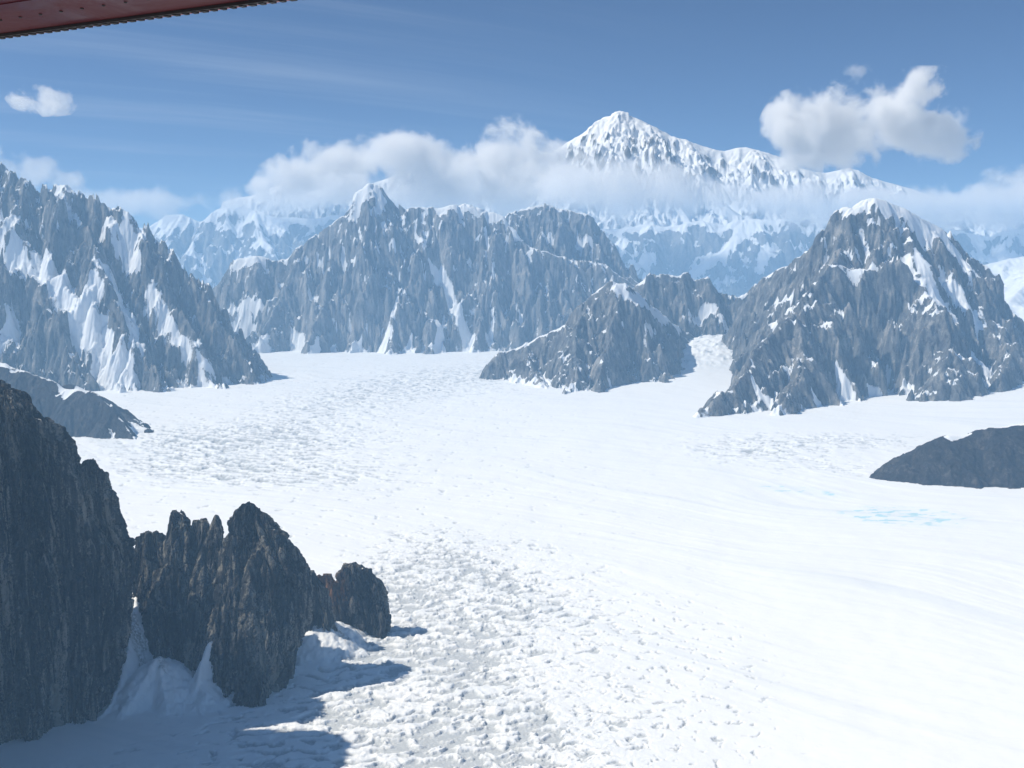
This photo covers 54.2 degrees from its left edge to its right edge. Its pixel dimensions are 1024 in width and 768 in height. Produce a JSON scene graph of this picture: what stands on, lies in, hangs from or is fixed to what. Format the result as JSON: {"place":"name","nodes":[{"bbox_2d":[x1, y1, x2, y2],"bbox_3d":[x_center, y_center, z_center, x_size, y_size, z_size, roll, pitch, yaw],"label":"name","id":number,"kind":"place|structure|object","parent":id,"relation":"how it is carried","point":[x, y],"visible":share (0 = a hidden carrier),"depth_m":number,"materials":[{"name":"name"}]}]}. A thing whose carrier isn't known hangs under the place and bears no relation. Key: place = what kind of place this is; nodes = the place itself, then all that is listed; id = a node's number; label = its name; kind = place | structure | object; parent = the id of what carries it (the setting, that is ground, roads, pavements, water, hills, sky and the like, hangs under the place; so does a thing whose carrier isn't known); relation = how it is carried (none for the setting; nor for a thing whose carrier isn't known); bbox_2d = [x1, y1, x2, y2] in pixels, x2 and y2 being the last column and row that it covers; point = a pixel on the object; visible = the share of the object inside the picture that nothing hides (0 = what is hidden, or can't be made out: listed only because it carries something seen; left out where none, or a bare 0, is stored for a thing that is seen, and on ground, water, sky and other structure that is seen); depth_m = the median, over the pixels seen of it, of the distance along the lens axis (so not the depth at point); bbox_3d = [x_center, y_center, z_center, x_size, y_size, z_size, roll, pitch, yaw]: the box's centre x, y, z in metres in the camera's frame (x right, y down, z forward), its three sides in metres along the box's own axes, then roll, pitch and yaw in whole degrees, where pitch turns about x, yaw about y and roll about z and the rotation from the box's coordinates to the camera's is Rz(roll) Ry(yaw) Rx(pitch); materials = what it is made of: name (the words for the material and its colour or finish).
{"place":"outdoors","nodes":[
{"label":"outdoors","id":0,"kind":"place"},
{"bbox_2d":[0,379,136,744],"bbox_3d":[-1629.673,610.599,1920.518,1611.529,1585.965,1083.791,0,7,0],"label":"rock cliff","id":1,"kind":"structure","parent":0,"point":[67,557],"depth_m":2110.82,"materials":[{"name":"stone"}]},
{"bbox_2d":[0,362,153,439],"bbox_3d":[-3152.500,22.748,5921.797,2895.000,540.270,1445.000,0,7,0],"label":"rock ridge","id":2,"kind":"object","parent":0,"point":[75,411],"visible":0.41,"depth_m":5727.38,"materials":[{"name":"grey stone"}]},
{"bbox_2d":[0,162,271,392],"bbox_3d":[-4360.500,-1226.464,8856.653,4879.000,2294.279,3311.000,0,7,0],"label":"jagged mountain","id":3,"kind":"structure","parent":0,"point":[96,294],"depth_m":8097.38,"materials":[{"name":"stone"}]},
{"bbox_2d":[0,0,297,38],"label":"aircraft wing","id":4,"kind":"structure","parent":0,"point":[19,18],"depth_m":3.92,"materials":[{"name":"red metal"}]},
{"bbox_2d":[139,206,341,288],"bbox_3d":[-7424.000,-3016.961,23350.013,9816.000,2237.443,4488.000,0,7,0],"label":"hazy range","id":5,"kind":"structure","parent":0,"point":[211,247],"depth_m":22824.35,"materials":[{"name":"white snow"}]},
{"bbox_2d":[212,183,634,354],"bbox_3d":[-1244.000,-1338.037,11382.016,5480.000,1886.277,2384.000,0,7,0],"label":"granite massif","id":6,"kind":"structure","parent":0,"point":[374,268],"depth_m":11093.37,"materials":[{"name":"grey stone"}]},
{"bbox_2d":[0,334,1023,767],"bbox_3d":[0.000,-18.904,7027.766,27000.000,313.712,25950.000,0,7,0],"label":"glacier","id":7,"kind":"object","parent":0,"point":[644,574],"visible":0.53,"depth_m":3188.48,"materials":[{"name":"white snow"}]},
{"bbox_2d":[132,509,223,670],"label":"rock pinnacle","id":8,"kind":"object","parent":7,"relation":"on","point":[176,568],"visible":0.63,"depth_m":2421.63,"materials":[{"name":"stone"}]},
{"bbox_2d":[193,501,315,707],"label":"rock pinnacle","id":9,"kind":"object","parent":7,"relation":"on","point":[264,597],"visible":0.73,"depth_m":2331.51,"materials":[{"name":"stone"}]},
{"bbox_2d":[307,562,391,638],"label":"rock pinnacle","id":10,"kind":"object","parent":7,"relation":"on","point":[354,594],"visible":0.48,"depth_m":2667.20,"materials":[{"name":"stone"}]},
{"bbox_2d":[869,422,1023,488],"bbox_3d":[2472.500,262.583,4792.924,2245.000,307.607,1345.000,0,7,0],"label":"dark rock island","id":11,"kind":"object","parent":7,"relation":"on","point":[986,457],"visible":0.5,"depth_m":4524.16,"materials":[{"name":"grey stone"}]},
{"bbox_2d":[0,0,1023,227],"label":"sky","id":12,"kind":"structure","parent":0,"point":[187,115],"materials":[{"name":"blue"}]},
{"bbox_2d":[505,203,643,285],"bbox_3d":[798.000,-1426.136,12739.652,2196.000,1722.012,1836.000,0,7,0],"label":"dark crest","id":13,"kind":"object","parent":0,"point":[569,234],"visible":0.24,"depth_m":12394.46,"materials":[{"name":"grey stone"}]},
{"bbox_2d":[479,281,693,393],"bbox_3d":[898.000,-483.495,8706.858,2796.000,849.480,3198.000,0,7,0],"label":"rock spur","id":14,"kind":"structure","parent":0,"point":[609,334],"depth_m":8086.81,"materials":[{"name":"stone"}]},
{"bbox_2d":[220,111,1023,236],"bbox_3d":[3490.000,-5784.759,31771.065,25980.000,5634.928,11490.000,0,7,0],"label":"great snow peak","id":15,"kind":"structure","parent":0,"point":[619,170],"depth_m":30863.44,"materials":[{"name":"white snow"}]},
{"bbox_2d":[634,272,756,337],"bbox_3d":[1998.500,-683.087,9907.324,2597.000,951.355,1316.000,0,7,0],"label":"rock wall","id":16,"kind":"structure","parent":0,"point":[685,302],"depth_m":9737.14,"materials":[{"name":"stone"}]},
{"bbox_2d":[600,215,827,296],"bbox_3d":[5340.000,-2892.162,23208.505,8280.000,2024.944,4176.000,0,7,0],"label":"snow streaked range","id":17,"kind":"structure","parent":0,"point":[737,258],"depth_m":22549.84,"materials":[{"name":"white snow"}]},
{"bbox_2d":[693,198,1023,417],"bbox_3d":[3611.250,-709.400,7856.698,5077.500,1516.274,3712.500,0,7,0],"label":"domed mountain","id":18,"kind":"structure","parent":0,"point":[862,299],"depth_m":7601.27,"materials":[{"name":"stone"}]},
{"bbox_2d":[945,228,1023,264],"bbox_3d":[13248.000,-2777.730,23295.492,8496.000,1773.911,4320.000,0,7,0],"label":"distant range","id":19,"kind":"structure","parent":0,"point":[997,247],"depth_m":22518.10,"materials":[{"name":"white snow"}]},
{"bbox_2d":[986,257,1023,320],"bbox_3d":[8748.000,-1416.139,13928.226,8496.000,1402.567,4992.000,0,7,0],"label":"snow slope","id":20,"kind":"structure","parent":0,"point":[1010,271],"depth_m":13668.57,"materials":[{"name":"white snow"}]}
]}

